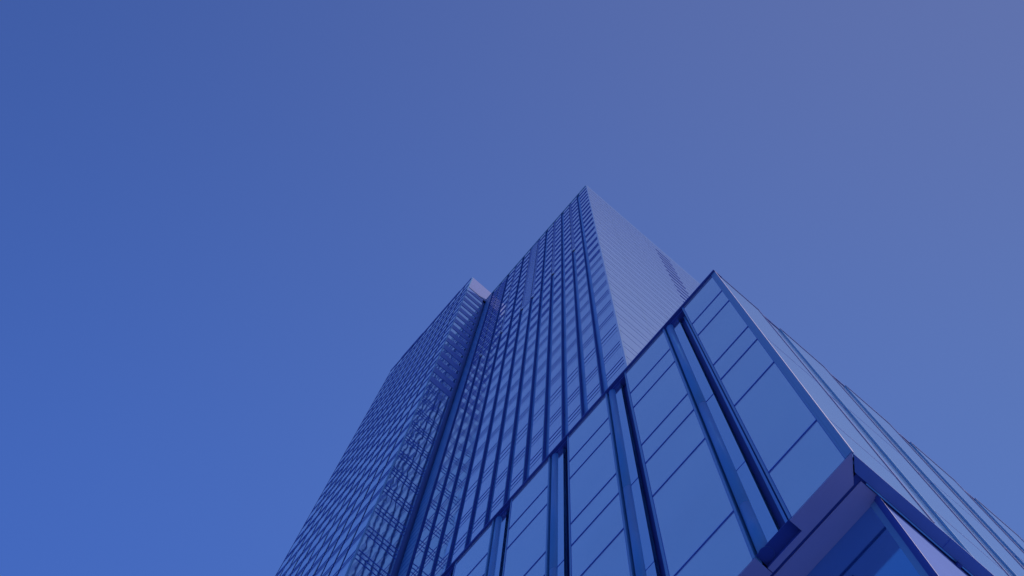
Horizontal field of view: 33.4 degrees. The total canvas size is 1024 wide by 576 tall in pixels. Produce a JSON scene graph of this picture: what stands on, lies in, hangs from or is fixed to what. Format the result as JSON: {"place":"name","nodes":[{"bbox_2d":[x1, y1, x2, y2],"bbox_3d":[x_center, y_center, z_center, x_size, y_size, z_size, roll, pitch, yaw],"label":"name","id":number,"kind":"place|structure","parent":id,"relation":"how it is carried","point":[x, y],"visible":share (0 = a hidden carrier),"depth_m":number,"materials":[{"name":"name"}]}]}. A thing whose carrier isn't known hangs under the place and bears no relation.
{"place":"outdoors","nodes":[
{"label":"outdoors","id":0,"kind":"place"},
{"bbox_2d":[0,0,1023,575],"label":"sky","id":1,"kind":"structure","parent":0,"point":[226,225],"materials":[{"name":"blue"}]},
{"bbox_3d":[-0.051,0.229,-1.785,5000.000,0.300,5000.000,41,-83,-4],"label":"plaza ground","id":2,"kind":"structure","parent":0,"visible":0},
{"bbox_2d":[275,277,490,575],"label":"glass wing tower","id":3,"kind":"structure","parent":2,"relation":"on","point":[361,519],"depth_m":103.91,"materials":[{"name":"blue glass"}]},
{"bbox_2d":[302,555,316,575],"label":"window pane","id":4,"kind":"structure","parent":3,"relation":"in","point":[308,567],"depth_m":88.91,"materials":[{"name":"blue glass"}]},
{"bbox_2d":[311,535,326,557],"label":"window pane","id":5,"kind":"structure","parent":3,"relation":"in","point":[320,544],"depth_m":92.76,"materials":[{"name":"blue glass"}]},
{"bbox_2d":[313,539,330,564],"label":"window pane","id":6,"kind":"structure","parent":3,"relation":"in","point":[323,550],"depth_m":88.55,"materials":[{"name":"blue glass"}]},
{"bbox_2d":[318,543,335,568],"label":"window pane","id":7,"kind":"structure","parent":3,"relation":"in","point":[328,553],"depth_m":84.67,"materials":[{"name":"blue glass"}]},
{"bbox_2d":[322,549,339,574],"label":"window pane","id":8,"kind":"structure","parent":3,"relation":"in","point":[331,561],"depth_m":80.57,"materials":[{"name":"blue glass"}]},
{"bbox_2d":[325,519,340,541],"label":"window pane","id":9,"kind":"structure","parent":3,"relation":"in","point":[334,528],"depth_m":92.58,"materials":[{"name":"blue glass"}]},
{"bbox_2d":[329,522,345,545],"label":"window pane","id":10,"kind":"structure","parent":3,"relation":"in","point":[337,534],"depth_m":88.59,"materials":[{"name":"blue glass"}]},
{"bbox_2d":[330,554,345,575],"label":"window pane","id":11,"kind":"structure","parent":3,"relation":"in","point":[337,566],"depth_m":76.69,"materials":[{"name":"blue glass"}]},
{"bbox_2d":[333,526,350,551],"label":"window pane","id":12,"kind":"structure","parent":3,"relation":"in","point":[343,536],"depth_m":84.58,"materials":[{"name":"blue glass"}]},
{"bbox_2d":[338,559,351,575],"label":"window pane","id":13,"kind":"structure","parent":3,"relation":"in","point":[343,572],"depth_m":72.95,"materials":[{"name":"blue glass"}]},
{"bbox_2d":[338,531,355,556],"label":"window pane","id":14,"kind":"structure","parent":3,"relation":"in","point":[347,543],"depth_m":80.38,"materials":[{"name":"blue glass"}]},
{"bbox_2d":[344,506,359,528],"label":"window pane","id":15,"kind":"structure","parent":3,"relation":"in","point":[353,515],"depth_m":88.48,"materials":[{"name":"blue glass"}]},
{"bbox_2d":[343,535,361,563],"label":"window pane","id":16,"kind":"structure","parent":3,"relation":"in","point":[353,548],"depth_m":76.35,"materials":[{"name":"blue glass"}]},
{"bbox_2d":[348,510,364,534],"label":"window pane","id":17,"kind":"structure","parent":3,"relation":"in","point":[358,519],"depth_m":84.42,"materials":[{"name":"blue glass"}]},
{"bbox_2d":[353,488,367,509],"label":"window pane","id":18,"kind":"structure","parent":3,"relation":"in","point":[361,497],"depth_m":92.37,"materials":[{"name":"blue glass"}]},
{"bbox_2d":[354,514,370,538],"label":"window pane","id":19,"kind":"structure","parent":3,"relation":"in","point":[362,526],"depth_m":80.24,"materials":[{"name":"blue glass"}]},
{"bbox_2d":[358,490,373,512],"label":"window pane","id":20,"kind":"structure","parent":3,"relation":"in","point":[368,498],"depth_m":88.25,"materials":[{"name":"blue glass"}]},
{"bbox_2d":[363,493,379,517],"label":"window pane","id":21,"kind":"structure","parent":3,"relation":"in","point":[374,501],"depth_m":84.19,"materials":[{"name":"blue glass"}]},
{"bbox_2d":[278,287,467,575],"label":"upper window panes","id":22,"kind":"structure","parent":3,"relation":"in","point":[315,542],"depth_m":119.29,"materials":[{"name":"blue glass"}]},
{"bbox_2d":[367,472,381,493],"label":"window pane","id":23,"kind":"structure","parent":3,"relation":"in","point":[374,483],"depth_m":92.18,"materials":[{"name":"blue glass"}]},
{"bbox_2d":[373,474,387,495],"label":"window pane","id":24,"kind":"structure","parent":3,"relation":"in","point":[382,482],"depth_m":88.08,"materials":[{"name":"blue glass"}]},
{"bbox_2d":[398,185,699,575],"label":"glass tower","id":25,"kind":"structure","parent":2,"relation":"on","point":[590,294],"depth_m":91.23,"materials":[{"name":"blue glass"}]},
{"bbox_2d":[410,548,424,575],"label":"window pane","id":26,"kind":"structure","parent":25,"relation":"in","point":[416,563],"depth_m":73.60,"materials":[{"name":"blue glass"}]},
{"bbox_2d":[419,522,431,544],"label":"window pane","id":27,"kind":"structure","parent":25,"relation":"in","point":[425,533],"depth_m":78.15,"materials":[{"name":"blue glass"}]},
{"bbox_2d":[422,556,434,575],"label":"window pane","id":28,"kind":"structure","parent":25,"relation":"in","point":[426,571],"depth_m":69.66,"materials":[{"name":"blue glass"}]},
{"bbox_2d":[425,501,437,522],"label":"window pane","id":29,"kind":"structure","parent":25,"relation":"in","point":[433,508],"depth_m":82.08,"materials":[{"name":"blue glass"}]},
{"bbox_2d":[427,529,441,556],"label":"window pane","id":30,"kind":"structure","parent":25,"relation":"in","point":[434,542],"depth_m":73.47,"materials":[{"name":"blue glass"}]},
{"bbox_2d":[432,481,443,500],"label":"window pane","id":31,"kind":"structure","parent":25,"relation":"in","point":[438,490],"depth_m":86.06,"materials":[{"name":"blue glass"}]},
{"bbox_2d":[435,504,447,526],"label":"window pane","id":32,"kind":"structure","parent":25,"relation":"in","point":[441,515],"depth_m":78.07,"materials":[{"name":"blue glass"}]},
{"bbox_2d":[437,463,448,482],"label":"window pane","id":33,"kind":"structure","parent":25,"relation":"in","point":[443,472],"depth_m":90.00,"materials":[{"name":"blue glass"}]},
{"bbox_2d":[437,537,451,564],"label":"window pane","id":34,"kind":"structure","parent":25,"relation":"in","point":[445,549],"depth_m":69.26,"materials":[{"name":"blue glass"}]},
{"bbox_2d":[441,484,452,504],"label":"window pane","id":35,"kind":"structure","parent":25,"relation":"in","point":[448,492],"depth_m":81.94,"materials":[{"name":"blue glass"}]},
{"bbox_2d":[444,511,457,537],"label":"window pane","id":36,"kind":"structure","parent":25,"relation":"in","point":[451,523],"depth_m":73.30,"materials":[{"name":"blue glass"}]},
{"bbox_2d":[447,465,457,483],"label":"window pane","id":37,"kind":"structure","parent":25,"relation":"in","point":[453,473],"depth_m":85.90,"materials":[{"name":"blue glass"}]},
{"bbox_2d":[451,486,463,508],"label":"window pane","id":38,"kind":"structure","parent":25,"relation":"in","point":[457,497],"depth_m":77.94,"materials":[{"name":"blue glass"}]},
{"bbox_2d":[452,447,462,465],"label":"window pane","id":39,"kind":"structure","parent":25,"relation":"in","point":[457,456],"depth_m":89.90,"materials":[{"name":"blue glass"}]},
{"bbox_2d":[452,543,464,561],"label":"window pane","id":40,"kind":"structure","parent":25,"relation":"in","point":[461,548],"depth_m":65.91,"materials":[{"name":"blue glass"}]},
{"bbox_2d":[456,466,468,487],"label":"window pane","id":41,"kind":"structure","parent":25,"relation":"in","point":[464,473],"depth_m":81.80,"materials":[{"name":"blue glass"}]},
{"bbox_2d":[456,517,469,542],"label":"window pane","id":42,"kind":"structure","parent":25,"relation":"in","point":[463,529],"depth_m":69.12,"materials":[{"name":"blue glass"}]},
{"bbox_2d":[461,448,472,467],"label":"window pane","id":43,"kind":"structure","parent":25,"relation":"in","point":[468,456],"depth_m":85.72,"materials":[{"name":"blue glass"}]},
{"bbox_2d":[461,490,475,518],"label":"window pane","id":44,"kind":"structure","parent":25,"relation":"in","point":[468,504],"depth_m":73.18,"materials":[{"name":"blue glass"}]},
{"bbox_2d":[466,431,476,449],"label":"window pane","id":45,"kind":"structure","parent":25,"relation":"in","point":[472,439],"depth_m":89.68,"materials":[{"name":"blue glass"}]},
{"bbox_2d":[468,468,479,489],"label":"window pane","id":46,"kind":"structure","parent":25,"relation":"in","point":[474,478],"depth_m":77.79,"materials":[{"name":"blue glass"}]},
{"bbox_2d":[471,521,483,540],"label":"window pane","id":47,"kind":"structure","parent":25,"relation":"in","point":[480,527],"depth_m":65.77,"materials":[{"name":"blue glass"}]},
{"bbox_2d":[472,449,483,469],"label":"window pane","id":48,"kind":"structure","parent":25,"relation":"in","point":[479,457],"depth_m":81.68,"materials":[{"name":"blue glass"}]},
{"bbox_2d":[474,497,487,522],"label":"window pane","id":49,"kind":"structure","parent":25,"relation":"in","point":[481,509],"depth_m":69.01,"materials":[{"name":"blue glass"}]},
{"bbox_2d":[476,432,486,450],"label":"window pane","id":50,"kind":"structure","parent":25,"relation":"in","point":[483,439],"depth_m":85.64,"materials":[{"name":"blue glass"}]},
{"bbox_2d":[479,472,491,497],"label":"window pane","id":51,"kind":"structure","parent":25,"relation":"in","point":[486,483],"depth_m":73.06,"materials":[{"name":"blue glass"}]},
{"bbox_2d":[480,415,490,433],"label":"window pane","id":52,"kind":"structure","parent":25,"relation":"in","point":[486,423],"depth_m":89.55,"materials":[{"name":"blue glass"}]},
{"bbox_2d":[484,448,496,471],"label":"window pane","id":53,"kind":"structure","parent":25,"relation":"in","point":[491,458],"depth_m":77.71,"materials":[{"name":"blue glass"}]},
{"bbox_2d":[488,432,498,451],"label":"window pane","id":54,"kind":"structure","parent":25,"relation":"in","point":[494,440],"depth_m":81.56,"materials":[{"name":"blue glass"}]},
{"bbox_2d":[490,500,502,519],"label":"window pane","id":55,"kind":"structure","parent":25,"relation":"in","point":[500,504],"depth_m":65.65,"materials":[{"name":"blue glass"}]},
{"bbox_2d":[491,415,501,433],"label":"window pane","id":56,"kind":"structure","parent":25,"relation":"in","point":[498,422],"depth_m":85.54,"materials":[{"name":"blue glass"}]},
{"bbox_2d":[493,476,505,501],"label":"window pane","id":57,"kind":"structure","parent":25,"relation":"in","point":[500,487],"depth_m":68.90,"materials":[{"name":"blue glass"}]},
{"bbox_2d":[494,400,504,417],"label":"window pane","id":58,"kind":"structure","parent":25,"relation":"in","point":[500,407],"depth_m":89.44,"materials":[{"name":"blue glass"}]},
{"bbox_2d":[497,452,509,477],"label":"window pane","id":59,"kind":"structure","parent":25,"relation":"in","point":[503,464],"depth_m":72.95,"materials":[{"name":"blue glass"}]},
{"bbox_2d":[501,432,511,451],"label":"window pane","id":60,"kind":"structure","parent":25,"relation":"in","point":[507,440],"depth_m":77.54,"materials":[{"name":"blue glass"}]},
{"bbox_2d":[504,413,514,433],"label":"window pane","id":61,"kind":"structure","parent":25,"relation":"in","point":[510,422],"depth_m":81.44,"materials":[{"name":"blue glass"}]},
{"bbox_2d":[506,398,516,416],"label":"window pane","id":62,"kind":"structure","parent":25,"relation":"in","point":[513,405],"depth_m":85.39,"materials":[{"name":"blue glass"}]},
{"bbox_2d":[509,384,518,400],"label":"window pane","id":63,"kind":"structure","parent":25,"relation":"in","point":[515,390],"depth_m":89.32,"materials":[{"name":"blue glass"}]},
{"bbox_2d":[510,477,522,496],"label":"window pane","id":64,"kind":"structure","parent":25,"relation":"in","point":[519,483],"depth_m":65.54,"materials":[{"name":"blue glass"}]},
{"bbox_2d":[512,455,524,479],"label":"window pane","id":65,"kind":"structure","parent":25,"relation":"in","point":[519,466],"depth_m":68.75,"materials":[{"name":"blue glass"}]},
{"bbox_2d":[514,433,526,458],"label":"window pane","id":66,"kind":"structure","parent":25,"relation":"in","point":[521,444],"depth_m":72.77,"materials":[{"name":"blue glass"}]},
{"bbox_2d":[517,412,528,433],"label":"window pane","id":67,"kind":"structure","parent":25,"relation":"in","point":[524,421],"depth_m":77.43,"materials":[{"name":"blue glass"}]},
{"bbox_2d":[443,189,603,463],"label":"upper window panes","id":68,"kind":"structure","parent":25,"relation":"in","point":[543,347],"depth_m":110.02,"materials":[{"name":"blue glass"}]},
{"bbox_2d":[519,396,529,416],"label":"window pane","id":69,"kind":"structure","parent":25,"relation":"in","point":[525,405],"depth_m":81.36,"materials":[{"name":"blue glass"}]},
{"bbox_2d":[521,382,530,399],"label":"window pane","id":70,"kind":"structure","parent":25,"relation":"in","point":[528,388],"depth_m":85.23,"materials":[{"name":"blue glass"}]},
{"bbox_2d":[523,368,532,384],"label":"window pane","id":71,"kind":"structure","parent":25,"relation":"in","point":[529,374],"depth_m":89.19,"materials":[{"name":"blue glass"}]},
{"bbox_2d":[529,456,541,475],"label":"window pane","id":72,"kind":"structure","parent":25,"relation":"in","point":[539,460],"depth_m":65.37,"materials":[{"name":"blue glass"}]},
{"bbox_2d":[530,435,542,459],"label":"window pane","id":73,"kind":"structure","parent":25,"relation":"in","point":[537,446],"depth_m":68.67,"materials":[{"name":"blue glass"}]},
{"bbox_2d":[532,414,543,438],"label":"window pane","id":74,"kind":"structure","parent":25,"relation":"in","point":[538,425],"depth_m":72.66,"materials":[{"name":"blue glass"}]},
{"bbox_2d":[534,394,544,414],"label":"window pane","id":75,"kind":"structure","parent":25,"relation":"in","point":[540,403],"depth_m":77.33,"materials":[{"name":"blue glass"}]},
{"bbox_2d":[535,378,545,398],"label":"window pane","id":76,"kind":"structure","parent":25,"relation":"in","point":[540,388],"depth_m":81.18,"materials":[{"name":"blue glass"}]},
{"bbox_2d":[536,365,545,382],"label":"window pane","id":77,"kind":"structure","parent":25,"relation":"in","point":[543,371],"depth_m":85.10,"materials":[{"name":"blue glass"}]},
{"bbox_2d":[537,352,546,368],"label":"window pane","id":78,"kind":"structure","parent":25,"relation":"in","point":[544,357],"depth_m":89.10,"materials":[{"name":"blue glass"}]},
{"bbox_2d":[549,435,560,452],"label":"window pane","id":79,"kind":"structure","parent":25,"relation":"in","point":[558,439],"depth_m":65.27,"materials":[{"name":"blue glass"}]},
{"bbox_2d":[549,414,560,438],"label":"window pane","id":80,"kind":"structure","parent":25,"relation":"in","point":[556,424],"depth_m":68.44,"materials":[{"name":"blue glass"}]},
{"bbox_2d":[550,395,560,417],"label":"window pane","id":81,"kind":"structure","parent":25,"relation":"in","point":[556,405],"depth_m":72.54,"materials":[{"name":"blue glass"}]},
{"bbox_2d":[550,376,560,396],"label":"window pane","id":82,"kind":"structure","parent":25,"relation":"in","point":[557,384],"depth_m":77.12,"materials":[{"name":"blue glass"}]},
{"bbox_2d":[551,362,560,379],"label":"window pane","id":83,"kind":"structure","parent":25,"relation":"in","point":[556,370],"depth_m":81.08,"materials":[{"name":"blue glass"}]},
{"bbox_2d":[552,348,560,364],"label":"window pane","id":84,"kind":"structure","parent":25,"relation":"in","point":[558,354],"depth_m":85.02,"materials":[{"name":"blue glass"}]},
{"bbox_2d":[552,336,560,351],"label":"window pane","id":85,"kind":"structure","parent":25,"relation":"in","point":[556,344],"depth_m":88.96,"materials":[{"name":"blue glass"}]},
{"bbox_2d":[552,325,560,340],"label":"window pane","id":86,"kind":"structure","parent":25,"relation":"in","point":[558,330],"depth_m":92.85,"materials":[{"name":"blue glass"}]},
{"bbox_2d":[566,309,574,324],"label":"window pane","id":87,"kind":"structure","parent":25,"relation":"in","point":[572,314],"depth_m":92.73,"materials":[{"name":"blue glass"}]},
{"bbox_2d":[566,320,575,336],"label":"window pane","id":88,"kind":"structure","parent":25,"relation":"in","point":[571,327],"depth_m":88.83,"materials":[{"name":"blue glass"}]},
{"bbox_2d":[567,343,576,361],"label":"window pane","id":89,"kind":"structure","parent":25,"relation":"in","point":[571,353],"depth_m":80.99,"materials":[{"name":"blue glass"}]},
{"bbox_2d":[567,331,576,347],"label":"window pane","id":90,"kind":"structure","parent":25,"relation":"in","point":[573,337],"depth_m":84.85,"materials":[{"name":"blue glass"}]},
{"bbox_2d":[567,358,577,377],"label":"window pane","id":91,"kind":"structure","parent":25,"relation":"in","point":[574,365],"depth_m":77.01,"materials":[{"name":"blue glass"}]},
{"bbox_2d":[568,375,578,397],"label":"window pane","id":92,"kind":"structure","parent":25,"relation":"in","point":[574,384],"depth_m":72.38,"materials":[{"name":"blue glass"}]},
{"bbox_2d":[568,394,579,416],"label":"window pane","id":93,"kind":"structure","parent":25,"relation":"in","point":[575,403],"depth_m":68.39,"materials":[{"name":"blue glass"}]},
{"bbox_2d":[568,412,580,430],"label":"window pane","id":94,"kind":"structure","parent":25,"relation":"in","point":[578,417],"depth_m":65.14,"materials":[{"name":"blue glass"}]},
{"bbox_2d":[580,304,589,319],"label":"window pane","id":95,"kind":"structure","parent":25,"relation":"in","point":[586,310],"depth_m":88.74,"materials":[{"name":"blue glass"}]},
{"bbox_2d":[581,314,590,330],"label":"window pane","id":96,"kind":"structure","parent":25,"relation":"in","point":[588,320],"depth_m":84.83,"materials":[{"name":"blue glass"}]},
{"bbox_2d":[582,326,592,343],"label":"window pane","id":97,"kind":"structure","parent":25,"relation":"in","point":[586,336],"depth_m":80.85,"materials":[{"name":"blue glass"}]},
{"bbox_2d":[583,339,594,358],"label":"window pane","id":98,"kind":"structure","parent":25,"relation":"in","point":[590,347],"depth_m":76.90,"materials":[{"name":"blue glass"}]},
{"bbox_2d":[585,355,596,377],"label":"window pane","id":99,"kind":"structure","parent":25,"relation":"in","point":[592,364],"depth_m":72.27,"materials":[{"name":"blue glass"}]},
{"bbox_2d":[586,373,598,395],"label":"window pane","id":100,"kind":"structure","parent":25,"relation":"in","point":[594,381],"depth_m":68.23,"materials":[{"name":"blue glass"}]},
{"bbox_2d":[588,391,600,409],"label":"window pane","id":101,"kind":"structure","parent":25,"relation":"in","point":[598,394],"depth_m":65.01,"materials":[{"name":"blue glass"}]},
{"bbox_2d":[593,275,605,292],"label":"window pane","id":102,"kind":"structure","parent":25,"relation":"in","point":[603,279],"depth_m":92.46,"materials":[{"name":"blue glass"}]},
{"bbox_2d":[595,284,607,302],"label":"window pane","id":103,"kind":"structure","parent":25,"relation":"in","point":[605,288],"depth_m":88.51,"materials":[{"name":"blue glass"}]},
{"bbox_2d":[596,294,609,313],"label":"window pane","id":104,"kind":"structure","parent":25,"relation":"in","point":[607,298],"depth_m":84.62,"materials":[{"name":"blue glass"}]},
{"bbox_2d":[598,305,612,325],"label":"window pane","id":105,"kind":"structure","parent":25,"relation":"in","point":[601,319],"depth_m":80.73,"materials":[{"name":"blue glass"}]},
{"bbox_2d":[600,316,614,339],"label":"window pane","id":106,"kind":"structure","parent":25,"relation":"in","point":[611,323],"depth_m":76.79,"materials":[{"name":"blue glass"}]},
{"bbox_2d":[602,331,618,356],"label":"window pane","id":107,"kind":"structure","parent":25,"relation":"in","point":[614,339],"depth_m":72.13,"materials":[{"name":"blue glass"}]},
{"bbox_2d":[605,347,622,374],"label":"window pane","id":108,"kind":"structure","parent":25,"relation":"in","point":[617,355],"depth_m":68.11,"materials":[{"name":"blue glass"}]},
{"bbox_2d":[607,364,624,386],"bbox_3d":[3.944,3.397,64.266,0.020,2.360,0.964,41,-83,-4],"label":"window pane","id":109,"kind":"structure","parent":25,"relation":"in","point":[622,367],"depth_m":64.85,"materials":[{"name":"blue glass"}]},
{"bbox_2d":[441,270,1023,575],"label":"podium block","id":110,"kind":"structure","parent":2,"relation":"on","point":[722,427],"depth_m":32.45,"materials":[{"name":"blue glass"}]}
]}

